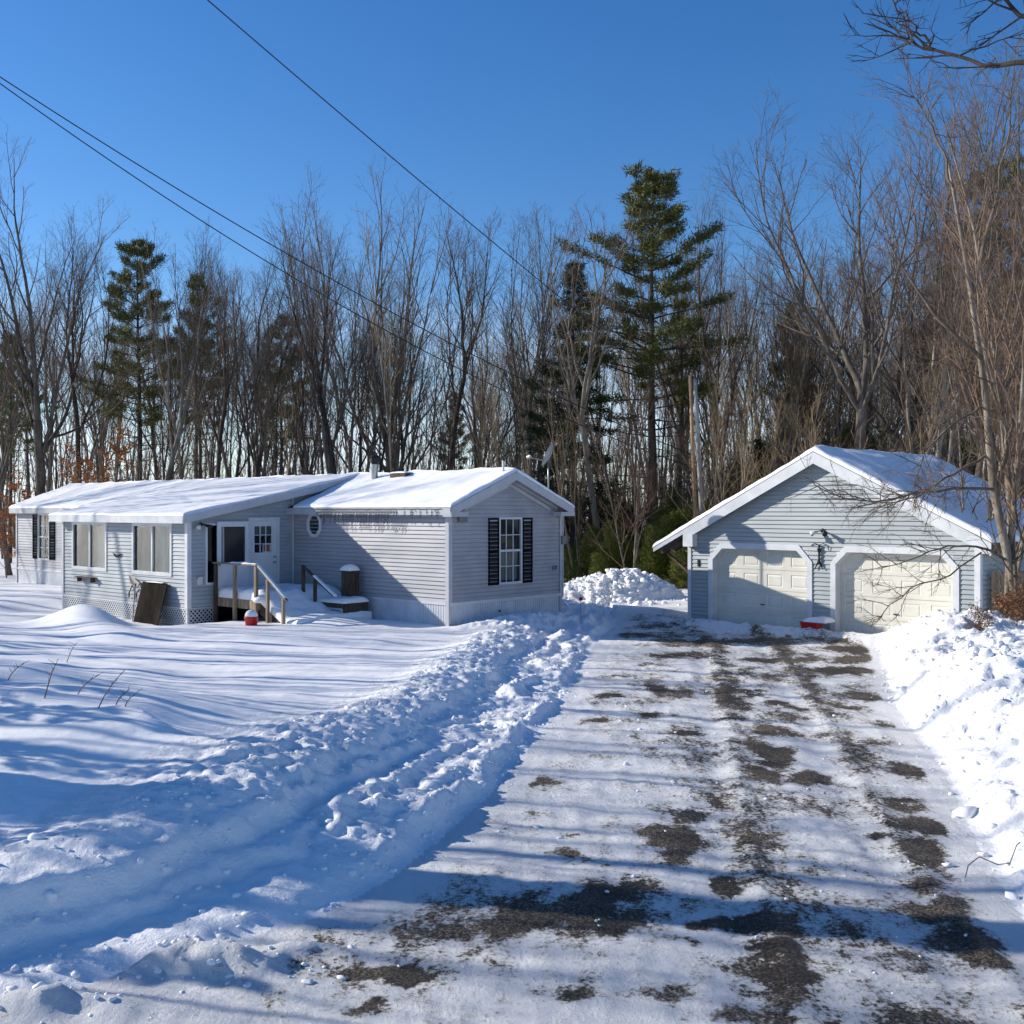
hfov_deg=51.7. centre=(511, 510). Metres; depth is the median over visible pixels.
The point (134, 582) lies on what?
snow shovel
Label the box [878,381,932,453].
bare tree
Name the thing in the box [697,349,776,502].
sapling
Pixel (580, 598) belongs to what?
driveway marker
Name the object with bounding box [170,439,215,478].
sapling
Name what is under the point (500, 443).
bare tree
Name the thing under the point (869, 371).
bare tree
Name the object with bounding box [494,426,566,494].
sapling
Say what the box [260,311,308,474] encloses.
bare tree
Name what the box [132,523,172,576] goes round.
sliding window
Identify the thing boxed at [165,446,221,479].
sapling
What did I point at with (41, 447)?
bare tree
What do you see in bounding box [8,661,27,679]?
weed stalk
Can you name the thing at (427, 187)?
overhead wire
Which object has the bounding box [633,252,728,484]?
bare tree
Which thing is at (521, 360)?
bare tree
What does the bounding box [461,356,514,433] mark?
bare tree
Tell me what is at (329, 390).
bare tree
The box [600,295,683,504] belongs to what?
bare tree
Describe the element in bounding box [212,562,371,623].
porch deck
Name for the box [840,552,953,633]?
garage door
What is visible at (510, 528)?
window
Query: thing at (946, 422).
bare tree
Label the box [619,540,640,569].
young evergreen
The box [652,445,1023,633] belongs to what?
garage
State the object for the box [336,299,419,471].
bare tree
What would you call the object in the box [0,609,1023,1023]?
driveway
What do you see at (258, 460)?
bare tree
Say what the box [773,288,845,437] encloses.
bare tree
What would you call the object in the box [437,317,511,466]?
bare tree
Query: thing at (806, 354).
bare tree
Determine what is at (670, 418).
bare tree
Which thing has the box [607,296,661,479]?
bare tree
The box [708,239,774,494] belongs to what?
bare tree
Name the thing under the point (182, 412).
bare tree
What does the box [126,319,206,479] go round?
bare tree
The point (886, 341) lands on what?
bare tree
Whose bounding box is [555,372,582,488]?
bare tree
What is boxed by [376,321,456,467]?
bare tree
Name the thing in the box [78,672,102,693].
weed stalk
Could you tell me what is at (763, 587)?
garage door
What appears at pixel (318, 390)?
bare tree
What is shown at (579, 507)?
sapling
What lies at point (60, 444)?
bare tree
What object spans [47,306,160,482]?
bare tree
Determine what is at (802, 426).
bare tree
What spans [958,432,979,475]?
young evergreen
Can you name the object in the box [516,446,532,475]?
sapling
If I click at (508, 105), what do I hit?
sky
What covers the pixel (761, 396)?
bare tree
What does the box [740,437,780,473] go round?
young evergreen
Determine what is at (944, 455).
bare tree
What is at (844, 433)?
young evergreen
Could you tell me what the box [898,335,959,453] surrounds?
sapling
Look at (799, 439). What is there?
sapling
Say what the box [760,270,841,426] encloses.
bare tree
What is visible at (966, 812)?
snow chunks
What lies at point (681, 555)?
young evergreen
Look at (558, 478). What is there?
sapling
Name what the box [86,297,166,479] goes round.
bare tree
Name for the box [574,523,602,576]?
young evergreen
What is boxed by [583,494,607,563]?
young evergreen
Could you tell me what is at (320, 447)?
bare tree
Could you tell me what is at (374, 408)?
bare tree
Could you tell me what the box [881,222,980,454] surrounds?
bare tree
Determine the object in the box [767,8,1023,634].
bare tree
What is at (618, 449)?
bare tree
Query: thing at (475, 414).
bare tree
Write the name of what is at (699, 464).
bare pole
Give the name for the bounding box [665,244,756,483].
bare tree
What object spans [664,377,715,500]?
sapling
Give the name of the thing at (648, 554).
young evergreen
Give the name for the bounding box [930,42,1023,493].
bare tree
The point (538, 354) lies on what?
bare tree
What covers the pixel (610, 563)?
young evergreen
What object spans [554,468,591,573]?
sapling
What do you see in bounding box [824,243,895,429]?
bare tree
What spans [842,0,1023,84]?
bare tree
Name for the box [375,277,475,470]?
bare tree
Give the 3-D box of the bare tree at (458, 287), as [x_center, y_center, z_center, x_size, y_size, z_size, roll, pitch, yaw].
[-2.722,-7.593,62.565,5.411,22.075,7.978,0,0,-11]
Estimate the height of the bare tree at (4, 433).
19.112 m
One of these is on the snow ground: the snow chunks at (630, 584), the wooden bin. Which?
the snow chunks at (630, 584)
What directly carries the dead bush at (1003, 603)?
on the snow bank at (1006, 810)
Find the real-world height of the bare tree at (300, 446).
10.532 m
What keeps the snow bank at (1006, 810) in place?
on the snow ground
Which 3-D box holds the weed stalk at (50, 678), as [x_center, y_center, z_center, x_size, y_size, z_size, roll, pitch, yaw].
[-5.727,2.135,13.098,0.210,0.597,0.044,0,0,9]
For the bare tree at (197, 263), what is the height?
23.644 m
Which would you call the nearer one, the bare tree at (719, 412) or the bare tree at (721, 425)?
the bare tree at (719, 412)
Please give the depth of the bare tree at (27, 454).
88.10 m
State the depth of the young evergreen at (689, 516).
43.53 m
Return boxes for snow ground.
[0,521,687,832]
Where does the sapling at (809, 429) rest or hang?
on the snow ground
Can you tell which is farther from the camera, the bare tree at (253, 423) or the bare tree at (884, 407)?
the bare tree at (253, 423)
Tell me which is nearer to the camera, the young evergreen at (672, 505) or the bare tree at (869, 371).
the young evergreen at (672, 505)
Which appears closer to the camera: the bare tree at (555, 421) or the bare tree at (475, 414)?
the bare tree at (475, 414)
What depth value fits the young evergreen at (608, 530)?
43.37 m
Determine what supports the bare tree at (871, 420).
on the snow ground
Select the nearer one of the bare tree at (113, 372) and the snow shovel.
the snow shovel
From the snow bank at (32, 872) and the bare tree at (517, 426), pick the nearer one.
the snow bank at (32, 872)
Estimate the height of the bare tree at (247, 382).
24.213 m
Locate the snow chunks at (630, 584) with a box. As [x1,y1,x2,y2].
[562,568,687,612]
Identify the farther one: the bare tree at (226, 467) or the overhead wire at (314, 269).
the bare tree at (226, 467)
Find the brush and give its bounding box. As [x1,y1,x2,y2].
[555,411,1023,575]
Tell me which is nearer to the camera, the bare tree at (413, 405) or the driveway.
the driveway
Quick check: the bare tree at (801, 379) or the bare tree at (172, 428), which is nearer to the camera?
the bare tree at (801, 379)
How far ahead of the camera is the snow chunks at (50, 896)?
9.59 m
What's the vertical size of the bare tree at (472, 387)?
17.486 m
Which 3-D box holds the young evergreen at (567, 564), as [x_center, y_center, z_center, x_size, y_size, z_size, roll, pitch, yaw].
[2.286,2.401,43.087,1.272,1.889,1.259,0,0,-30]
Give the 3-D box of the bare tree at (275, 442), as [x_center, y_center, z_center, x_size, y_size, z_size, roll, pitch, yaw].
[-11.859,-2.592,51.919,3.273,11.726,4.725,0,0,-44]
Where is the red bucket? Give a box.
[244,610,258,625]
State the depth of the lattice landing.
29.13 m
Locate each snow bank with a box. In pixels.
[0,631,593,994]
[873,608,1023,919]
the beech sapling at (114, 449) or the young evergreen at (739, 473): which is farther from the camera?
the beech sapling at (114, 449)
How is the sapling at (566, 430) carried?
on the snow ground
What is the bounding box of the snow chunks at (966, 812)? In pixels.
[873,608,1023,905]
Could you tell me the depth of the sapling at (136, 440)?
53.02 m
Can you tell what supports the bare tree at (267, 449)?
on the snow ground
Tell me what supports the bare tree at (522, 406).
on the snow ground
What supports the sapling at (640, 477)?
on the snow ground
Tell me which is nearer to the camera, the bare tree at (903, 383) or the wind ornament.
the wind ornament
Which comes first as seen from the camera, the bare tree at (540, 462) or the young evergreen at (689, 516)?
the young evergreen at (689, 516)
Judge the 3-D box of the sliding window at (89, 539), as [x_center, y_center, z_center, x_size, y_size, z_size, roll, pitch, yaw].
[-13.114,1.125,33.491,2.280,1.530,0.640,0,0,42]
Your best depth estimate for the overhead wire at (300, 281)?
36.26 m
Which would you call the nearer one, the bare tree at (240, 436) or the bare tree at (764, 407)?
the bare tree at (240, 436)
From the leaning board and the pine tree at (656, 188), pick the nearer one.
the leaning board
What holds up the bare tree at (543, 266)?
on the snow ground
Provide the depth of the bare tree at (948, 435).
48.62 m
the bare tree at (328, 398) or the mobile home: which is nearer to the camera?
the mobile home
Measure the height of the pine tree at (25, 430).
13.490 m
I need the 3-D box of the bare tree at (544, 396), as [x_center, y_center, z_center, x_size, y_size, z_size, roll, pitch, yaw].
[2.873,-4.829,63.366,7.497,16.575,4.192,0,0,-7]
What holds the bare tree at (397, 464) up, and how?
on the snow ground
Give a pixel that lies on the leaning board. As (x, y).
(150, 602)
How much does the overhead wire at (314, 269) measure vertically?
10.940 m
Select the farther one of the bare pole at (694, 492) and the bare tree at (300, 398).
the bare tree at (300, 398)
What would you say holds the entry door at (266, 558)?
in the mobile home
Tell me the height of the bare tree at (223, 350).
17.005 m
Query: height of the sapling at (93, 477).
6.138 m
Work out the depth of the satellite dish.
30.78 m
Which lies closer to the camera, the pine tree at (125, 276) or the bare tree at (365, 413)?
the pine tree at (125, 276)
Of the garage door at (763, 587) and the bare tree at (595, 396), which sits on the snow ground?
the bare tree at (595, 396)
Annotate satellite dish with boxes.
[526,443,552,488]
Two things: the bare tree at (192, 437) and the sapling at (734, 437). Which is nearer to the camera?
the sapling at (734, 437)
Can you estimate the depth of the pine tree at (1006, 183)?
47.44 m
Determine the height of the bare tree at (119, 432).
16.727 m
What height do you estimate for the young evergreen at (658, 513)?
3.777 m
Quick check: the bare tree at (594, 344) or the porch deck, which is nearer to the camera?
the porch deck
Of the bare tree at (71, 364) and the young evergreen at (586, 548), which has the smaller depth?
the young evergreen at (586, 548)
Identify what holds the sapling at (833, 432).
on the snow ground
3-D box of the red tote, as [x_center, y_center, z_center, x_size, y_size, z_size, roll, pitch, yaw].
[7.905,2.946,27.454,0.520,0.388,0.800,0,0,-44]
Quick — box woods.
[0,331,1023,547]
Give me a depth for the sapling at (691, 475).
53.77 m
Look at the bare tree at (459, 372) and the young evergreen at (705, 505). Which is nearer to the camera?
the young evergreen at (705, 505)
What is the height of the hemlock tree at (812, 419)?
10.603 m
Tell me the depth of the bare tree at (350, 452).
87.60 m
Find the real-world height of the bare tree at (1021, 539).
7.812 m
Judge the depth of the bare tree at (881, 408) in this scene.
63.95 m
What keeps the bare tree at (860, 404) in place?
on the snow ground
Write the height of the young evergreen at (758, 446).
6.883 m
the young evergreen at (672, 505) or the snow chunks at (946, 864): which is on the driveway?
the snow chunks at (946, 864)
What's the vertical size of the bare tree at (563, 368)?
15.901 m
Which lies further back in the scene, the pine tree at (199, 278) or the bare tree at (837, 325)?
the pine tree at (199, 278)
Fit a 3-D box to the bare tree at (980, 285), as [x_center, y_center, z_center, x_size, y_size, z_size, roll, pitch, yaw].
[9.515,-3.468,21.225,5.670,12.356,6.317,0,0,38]
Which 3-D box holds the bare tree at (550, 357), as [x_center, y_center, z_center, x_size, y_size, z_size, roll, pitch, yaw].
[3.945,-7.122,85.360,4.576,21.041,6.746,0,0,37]
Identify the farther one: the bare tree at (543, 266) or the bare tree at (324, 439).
the bare tree at (543, 266)
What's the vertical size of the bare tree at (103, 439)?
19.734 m
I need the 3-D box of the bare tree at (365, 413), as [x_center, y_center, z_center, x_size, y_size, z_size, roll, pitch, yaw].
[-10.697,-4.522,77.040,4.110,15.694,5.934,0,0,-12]
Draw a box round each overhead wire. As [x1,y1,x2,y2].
[0,77,689,453]
[0,83,690,466]
[207,0,689,401]
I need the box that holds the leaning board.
[133,581,167,625]
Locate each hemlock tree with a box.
[515,259,654,573]
[790,385,826,447]
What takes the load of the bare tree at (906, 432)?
on the snow ground
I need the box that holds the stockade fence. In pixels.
[990,570,1023,611]
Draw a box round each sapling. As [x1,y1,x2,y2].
[0,465,34,556]
[0,496,15,577]
[57,436,111,483]
[82,419,135,482]
[85,453,124,482]
[128,430,159,480]
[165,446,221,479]
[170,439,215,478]
[467,374,531,466]
[481,393,522,469]
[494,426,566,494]
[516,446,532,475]
[534,364,588,579]
[544,363,583,497]
[550,431,598,567]
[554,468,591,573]
[563,446,601,576]
[573,364,681,568]
[605,468,633,532]
[629,384,719,506]
[653,400,761,515]
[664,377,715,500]
[667,448,727,501]
[676,412,709,496]
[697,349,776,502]
[722,414,750,469]
[748,389,794,482]
[763,393,855,471]
[768,399,832,471]
[782,402,865,460]
[784,382,827,457]
[810,409,890,450]
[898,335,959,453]
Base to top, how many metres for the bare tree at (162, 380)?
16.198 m
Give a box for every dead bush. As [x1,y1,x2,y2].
[958,598,1002,631]
[982,581,1023,620]
[997,571,1023,625]
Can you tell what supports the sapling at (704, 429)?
on the snow ground
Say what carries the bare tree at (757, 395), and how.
on the snow ground
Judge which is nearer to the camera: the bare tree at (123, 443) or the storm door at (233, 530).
the storm door at (233, 530)
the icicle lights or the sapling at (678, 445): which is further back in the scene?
the sapling at (678, 445)
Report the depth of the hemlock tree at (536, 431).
48.65 m
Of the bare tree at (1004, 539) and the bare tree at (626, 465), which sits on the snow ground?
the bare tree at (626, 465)
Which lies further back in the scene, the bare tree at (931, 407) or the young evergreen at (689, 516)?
the bare tree at (931, 407)
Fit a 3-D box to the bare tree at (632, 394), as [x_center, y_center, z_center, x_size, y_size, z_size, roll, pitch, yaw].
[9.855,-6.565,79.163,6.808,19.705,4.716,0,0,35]
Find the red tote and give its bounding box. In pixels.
[799,616,834,628]
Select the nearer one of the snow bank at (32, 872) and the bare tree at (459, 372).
the snow bank at (32, 872)
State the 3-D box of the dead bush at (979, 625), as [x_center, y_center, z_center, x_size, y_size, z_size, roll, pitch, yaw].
[8.956,2.107,20.357,0.751,0.935,1.018,0,0,0]
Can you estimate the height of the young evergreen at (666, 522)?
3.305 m
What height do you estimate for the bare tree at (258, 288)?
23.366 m
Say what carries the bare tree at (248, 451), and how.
on the snow ground
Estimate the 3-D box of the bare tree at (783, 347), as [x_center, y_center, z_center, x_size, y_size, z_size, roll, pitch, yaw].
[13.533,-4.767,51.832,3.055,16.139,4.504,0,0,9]
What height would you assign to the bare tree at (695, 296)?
21.459 m
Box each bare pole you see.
[688,375,696,518]
[693,379,703,514]
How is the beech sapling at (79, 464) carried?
on the snow ground
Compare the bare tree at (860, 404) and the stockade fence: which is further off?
the bare tree at (860, 404)
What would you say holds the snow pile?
on the snow ground
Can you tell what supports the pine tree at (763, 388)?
on the snow ground
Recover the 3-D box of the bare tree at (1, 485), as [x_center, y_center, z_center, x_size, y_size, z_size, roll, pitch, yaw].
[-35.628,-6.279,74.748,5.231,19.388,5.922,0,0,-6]
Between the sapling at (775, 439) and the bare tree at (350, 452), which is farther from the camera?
the bare tree at (350, 452)
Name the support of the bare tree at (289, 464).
on the snow ground
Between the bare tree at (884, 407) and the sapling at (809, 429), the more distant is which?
the bare tree at (884, 407)
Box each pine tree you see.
[0,332,62,562]
[75,237,193,480]
[158,271,230,478]
[244,312,314,476]
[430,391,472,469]
[555,159,757,520]
[758,304,825,447]
[899,152,1023,486]
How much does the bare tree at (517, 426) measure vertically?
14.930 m
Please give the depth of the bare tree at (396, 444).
52.30 m
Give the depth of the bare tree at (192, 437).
62.31 m
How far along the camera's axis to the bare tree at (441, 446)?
47.25 m
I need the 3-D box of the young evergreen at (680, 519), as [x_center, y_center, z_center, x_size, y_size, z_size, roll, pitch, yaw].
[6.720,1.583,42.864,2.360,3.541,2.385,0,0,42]
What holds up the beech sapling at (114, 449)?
on the snow ground
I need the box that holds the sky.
[0,0,1023,513]
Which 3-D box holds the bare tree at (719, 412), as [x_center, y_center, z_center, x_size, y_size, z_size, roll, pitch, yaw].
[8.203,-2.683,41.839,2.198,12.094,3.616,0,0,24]
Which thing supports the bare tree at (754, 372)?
on the snow ground
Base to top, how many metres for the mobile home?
5.250 m
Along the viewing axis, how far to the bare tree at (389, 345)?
46.51 m
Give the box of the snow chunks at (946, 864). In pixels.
[128,654,966,1006]
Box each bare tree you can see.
[0,125,161,495]
[0,249,89,491]
[0,300,48,498]
[0,301,70,502]
[0,307,51,575]
[4,302,79,498]
[14,274,88,486]
[30,203,159,482]
[41,337,73,488]
[46,280,132,482]
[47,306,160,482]
[59,297,144,478]
[60,302,158,482]
[82,290,146,480]
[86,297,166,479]
[101,309,177,479]
[112,252,218,479]
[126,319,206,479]
[130,222,257,479]
[145,381,202,479]
[153,326,217,479]
[162,245,261,477]
[163,292,239,477]
[170,211,263,478]
[170,371,208,475]
[172,261,251,477]
[177,301,256,478]
[199,218,343,476]
[210,327,251,477]
[211,281,290,474]
[212,318,293,476]
[221,266,300,476]
[225,303,321,476]
[233,354,289,471]
[246,262,321,471]
[246,338,310,474]
[248,377,313,474]
[253,262,409,472]
[254,194,356,473]
[257,212,356,473]
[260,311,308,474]
[263,162,388,473]
[266,284,328,475]
[275,293,335,474]
[279,154,489,472]
[282,378,335,474]
[294,356,346,474]
[308,341,359,423]
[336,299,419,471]
[339,352,377,452]
[342,279,435,471]
[346,261,438,471]
[350,204,414,471]
[350,297,442,470]
[364,324,411,471]
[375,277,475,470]
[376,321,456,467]
[389,317,429,468]
[412,382,462,470]
[417,268,552,467]
[423,188,513,469]
[423,274,512,469]
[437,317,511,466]
[453,312,513,467]
[454,210,591,474]
[457,358,496,466]
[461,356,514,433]
[470,193,655,551]
[478,379,525,468]
[487,287,561,477]
[489,272,570,482]
[494,321,556,465]
[495,310,532,456]
[496,350,546,474]
[500,293,610,498]
[503,354,532,445]
[508,203,621,483]
[518,358,578,480]
[528,306,574,482]
[538,277,595,458]
[545,311,628,512]
[553,331,590,496]
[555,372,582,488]
[557,289,637,498]
[590,387,646,512]
[597,227,711,493]
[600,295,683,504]
[607,192,743,489]
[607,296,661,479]
[607,313,668,520]
[610,324,667,487]
[625,260,687,501]
[627,159,778,497]
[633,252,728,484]
[639,351,702,506]
[663,371,738,474]
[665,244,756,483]
[675,299,746,478]
[680,287,738,479]
[684,356,746,499]
[685,287,745,506]
[686,69,975,449]
[697,236,824,469]
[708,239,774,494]
[711,254,793,452]
[713,234,888,455]
[717,302,768,459]
[718,228,844,463]
[727,322,854,468]
[737,81,1007,452]
[743,217,900,452]
[745,328,772,445]
[746,231,862,463]
[751,252,838,465]
[754,213,876,430]
[755,299,869,460]
[756,253,818,453]
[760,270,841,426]
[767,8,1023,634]
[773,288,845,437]
[790,265,890,429]
[808,311,875,447]
[823,242,901,444]
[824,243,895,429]
[825,349,915,451]
[830,315,891,428]
[835,180,1022,473]
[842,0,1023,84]
[842,49,1023,463]
[844,320,929,449]
[848,389,894,450]
[852,53,1023,616]
[852,320,909,448]
[858,263,909,413]
[871,318,941,451]
[874,316,979,468]
[876,305,969,458]
[876,309,940,441]
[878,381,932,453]
[881,8,1023,478]
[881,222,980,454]
[886,378,964,459]
[904,252,994,451]
[909,227,1023,521]
[914,209,983,436]
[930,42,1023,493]
[951,340,1023,620]
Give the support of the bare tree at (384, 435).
on the snow ground
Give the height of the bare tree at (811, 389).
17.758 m
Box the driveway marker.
[579,597,582,617]
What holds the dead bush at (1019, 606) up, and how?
on the snow bank at (1006, 810)
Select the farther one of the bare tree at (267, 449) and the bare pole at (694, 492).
the bare tree at (267, 449)
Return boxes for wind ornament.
[811,543,828,569]
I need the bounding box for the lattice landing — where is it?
[318,595,368,612]
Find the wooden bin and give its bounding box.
[340,564,359,596]
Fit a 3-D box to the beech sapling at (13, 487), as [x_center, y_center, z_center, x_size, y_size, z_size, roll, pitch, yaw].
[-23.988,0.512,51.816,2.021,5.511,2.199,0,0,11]
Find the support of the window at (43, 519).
in the mobile home
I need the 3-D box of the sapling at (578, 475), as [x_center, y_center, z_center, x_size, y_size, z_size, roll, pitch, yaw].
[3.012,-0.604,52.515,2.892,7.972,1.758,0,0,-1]
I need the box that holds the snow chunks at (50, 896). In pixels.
[0,632,587,1023]
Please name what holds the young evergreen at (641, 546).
on the snow ground
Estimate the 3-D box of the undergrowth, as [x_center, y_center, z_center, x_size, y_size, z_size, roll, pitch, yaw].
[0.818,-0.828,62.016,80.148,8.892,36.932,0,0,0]
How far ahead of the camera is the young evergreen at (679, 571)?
41.42 m
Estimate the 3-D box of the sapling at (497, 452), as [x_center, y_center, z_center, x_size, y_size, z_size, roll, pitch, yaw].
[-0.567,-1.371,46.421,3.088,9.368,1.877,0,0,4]
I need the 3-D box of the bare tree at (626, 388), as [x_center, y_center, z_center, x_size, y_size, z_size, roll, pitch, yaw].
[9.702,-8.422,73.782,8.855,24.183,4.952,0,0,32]
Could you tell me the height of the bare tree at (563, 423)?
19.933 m
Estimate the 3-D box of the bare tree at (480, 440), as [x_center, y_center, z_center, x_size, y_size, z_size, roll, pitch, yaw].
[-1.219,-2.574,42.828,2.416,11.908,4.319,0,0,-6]
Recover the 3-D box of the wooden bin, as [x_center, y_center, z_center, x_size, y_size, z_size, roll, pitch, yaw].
[-4.560,2.030,29.753,0.440,1.040,0.380,0,0,42]
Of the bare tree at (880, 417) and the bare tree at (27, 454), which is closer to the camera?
the bare tree at (880, 417)
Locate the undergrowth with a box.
[0,386,1023,558]
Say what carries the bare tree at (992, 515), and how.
on the snow ground
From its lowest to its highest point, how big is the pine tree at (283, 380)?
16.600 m
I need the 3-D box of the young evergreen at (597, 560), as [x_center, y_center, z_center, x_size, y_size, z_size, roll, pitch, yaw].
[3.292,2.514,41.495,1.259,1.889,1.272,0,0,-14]
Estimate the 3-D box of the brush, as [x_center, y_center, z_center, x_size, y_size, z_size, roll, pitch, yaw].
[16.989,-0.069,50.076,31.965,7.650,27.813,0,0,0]
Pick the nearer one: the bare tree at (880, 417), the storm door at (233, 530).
the storm door at (233, 530)
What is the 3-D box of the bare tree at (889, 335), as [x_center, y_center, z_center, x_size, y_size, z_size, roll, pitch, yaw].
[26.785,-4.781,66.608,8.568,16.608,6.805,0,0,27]
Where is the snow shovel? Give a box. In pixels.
[129,575,139,621]
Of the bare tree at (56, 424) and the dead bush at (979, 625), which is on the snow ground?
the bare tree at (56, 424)
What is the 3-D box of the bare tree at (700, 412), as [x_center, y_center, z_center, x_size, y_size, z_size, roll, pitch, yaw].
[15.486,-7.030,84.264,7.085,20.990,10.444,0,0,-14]
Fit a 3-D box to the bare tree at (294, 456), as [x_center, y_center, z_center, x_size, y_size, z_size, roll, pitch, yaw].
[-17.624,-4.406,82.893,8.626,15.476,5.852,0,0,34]
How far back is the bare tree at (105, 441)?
92.25 m
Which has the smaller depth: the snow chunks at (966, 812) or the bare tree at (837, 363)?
the snow chunks at (966, 812)
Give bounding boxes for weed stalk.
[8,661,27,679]
[44,659,57,697]
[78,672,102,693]
[98,670,124,707]
[115,689,140,705]
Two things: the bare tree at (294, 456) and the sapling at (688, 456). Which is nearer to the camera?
the sapling at (688, 456)
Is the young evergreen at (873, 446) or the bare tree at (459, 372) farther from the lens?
the bare tree at (459, 372)
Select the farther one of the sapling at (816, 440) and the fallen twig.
the sapling at (816, 440)
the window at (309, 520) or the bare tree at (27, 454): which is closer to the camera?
the window at (309, 520)
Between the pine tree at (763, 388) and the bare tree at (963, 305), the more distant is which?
the pine tree at (763, 388)
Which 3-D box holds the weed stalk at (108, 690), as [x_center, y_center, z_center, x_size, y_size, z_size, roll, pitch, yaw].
[-4.798,2.178,12.612,0.375,0.571,0.085,0,0,7]
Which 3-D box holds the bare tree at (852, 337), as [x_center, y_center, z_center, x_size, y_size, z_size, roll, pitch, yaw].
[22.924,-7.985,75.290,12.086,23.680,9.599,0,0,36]
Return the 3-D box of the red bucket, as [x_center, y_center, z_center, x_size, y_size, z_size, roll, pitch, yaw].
[-6.875,2.855,27.865,0.380,0.470,0.374,0,0,42]
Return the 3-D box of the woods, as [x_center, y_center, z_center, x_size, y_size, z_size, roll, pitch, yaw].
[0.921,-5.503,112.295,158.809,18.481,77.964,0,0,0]
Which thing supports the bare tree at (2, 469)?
on the snow ground
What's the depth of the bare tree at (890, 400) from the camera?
90.57 m
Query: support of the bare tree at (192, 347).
on the snow ground
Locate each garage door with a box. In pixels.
[718,549,806,627]
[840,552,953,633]
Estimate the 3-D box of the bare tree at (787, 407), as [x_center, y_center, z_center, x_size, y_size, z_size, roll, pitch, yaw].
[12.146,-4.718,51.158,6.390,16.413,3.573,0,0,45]
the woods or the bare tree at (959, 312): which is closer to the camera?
the bare tree at (959, 312)
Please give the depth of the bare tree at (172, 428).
63.47 m
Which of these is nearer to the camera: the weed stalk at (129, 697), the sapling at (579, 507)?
the weed stalk at (129, 697)
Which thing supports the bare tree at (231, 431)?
on the snow ground
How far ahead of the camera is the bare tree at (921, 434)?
59.75 m
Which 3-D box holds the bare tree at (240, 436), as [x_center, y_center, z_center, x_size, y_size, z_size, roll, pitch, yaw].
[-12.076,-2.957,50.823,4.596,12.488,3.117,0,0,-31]
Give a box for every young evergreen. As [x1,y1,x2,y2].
[564,547,577,582]
[565,536,589,579]
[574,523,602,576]
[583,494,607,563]
[586,551,606,576]
[595,518,631,569]
[597,532,623,572]
[615,500,643,540]
[618,522,640,568]
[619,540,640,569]
[632,523,669,581]
[637,532,648,570]
[638,502,669,572]
[648,513,677,582]
[655,507,690,580]
[661,484,688,523]
[663,503,701,579]
[663,549,687,588]
[668,551,687,587]
[691,497,711,515]
[718,455,762,498]
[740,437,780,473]
[750,438,766,479]
[825,415,868,448]
[853,429,894,451]
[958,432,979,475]
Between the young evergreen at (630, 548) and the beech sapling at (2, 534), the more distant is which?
the beech sapling at (2, 534)
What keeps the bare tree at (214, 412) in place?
on the snow ground
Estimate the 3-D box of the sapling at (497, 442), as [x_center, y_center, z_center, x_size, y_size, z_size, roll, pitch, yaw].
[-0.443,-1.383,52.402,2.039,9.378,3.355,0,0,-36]
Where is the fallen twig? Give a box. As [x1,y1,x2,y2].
[965,842,1019,877]
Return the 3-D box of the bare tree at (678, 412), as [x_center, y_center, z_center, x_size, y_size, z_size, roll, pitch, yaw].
[7.579,-6.399,51.213,7.123,19.676,6.610,0,0,9]
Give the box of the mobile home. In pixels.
[9,455,574,625]
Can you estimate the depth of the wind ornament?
27.78 m
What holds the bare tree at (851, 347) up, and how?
on the snow ground
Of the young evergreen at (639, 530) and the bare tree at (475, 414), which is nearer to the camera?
the young evergreen at (639, 530)
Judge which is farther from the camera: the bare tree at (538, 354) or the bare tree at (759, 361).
the bare tree at (759, 361)
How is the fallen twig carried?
on the driveway
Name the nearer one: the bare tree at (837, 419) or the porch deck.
the porch deck
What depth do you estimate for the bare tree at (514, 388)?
62.27 m
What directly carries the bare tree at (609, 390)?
on the snow ground
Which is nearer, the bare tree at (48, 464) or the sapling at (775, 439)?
the sapling at (775, 439)
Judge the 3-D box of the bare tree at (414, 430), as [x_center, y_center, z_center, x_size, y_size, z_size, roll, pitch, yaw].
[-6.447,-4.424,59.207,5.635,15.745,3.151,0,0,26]
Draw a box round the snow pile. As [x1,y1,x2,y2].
[564,569,684,602]
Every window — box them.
[38,514,48,559]
[72,522,107,571]
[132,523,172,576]
[205,523,223,584]
[307,515,321,536]
[498,517,521,584]
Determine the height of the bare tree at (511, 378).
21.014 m
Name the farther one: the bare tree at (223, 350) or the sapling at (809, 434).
the bare tree at (223, 350)
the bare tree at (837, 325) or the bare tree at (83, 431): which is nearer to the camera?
the bare tree at (837, 325)
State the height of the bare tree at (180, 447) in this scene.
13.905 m
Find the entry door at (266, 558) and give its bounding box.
[251,521,275,586]
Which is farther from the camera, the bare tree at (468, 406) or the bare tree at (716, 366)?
the bare tree at (468, 406)
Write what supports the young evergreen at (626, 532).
on the snow ground
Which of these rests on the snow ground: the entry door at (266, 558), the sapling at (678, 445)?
the sapling at (678, 445)
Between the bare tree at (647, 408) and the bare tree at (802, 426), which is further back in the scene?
the bare tree at (647, 408)
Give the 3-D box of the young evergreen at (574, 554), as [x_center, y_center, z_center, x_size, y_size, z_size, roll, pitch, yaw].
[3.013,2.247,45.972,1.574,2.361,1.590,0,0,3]
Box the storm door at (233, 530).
[217,521,248,588]
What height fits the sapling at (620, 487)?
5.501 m
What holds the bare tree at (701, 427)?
on the snow ground
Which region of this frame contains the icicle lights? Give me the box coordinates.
[313,509,438,524]

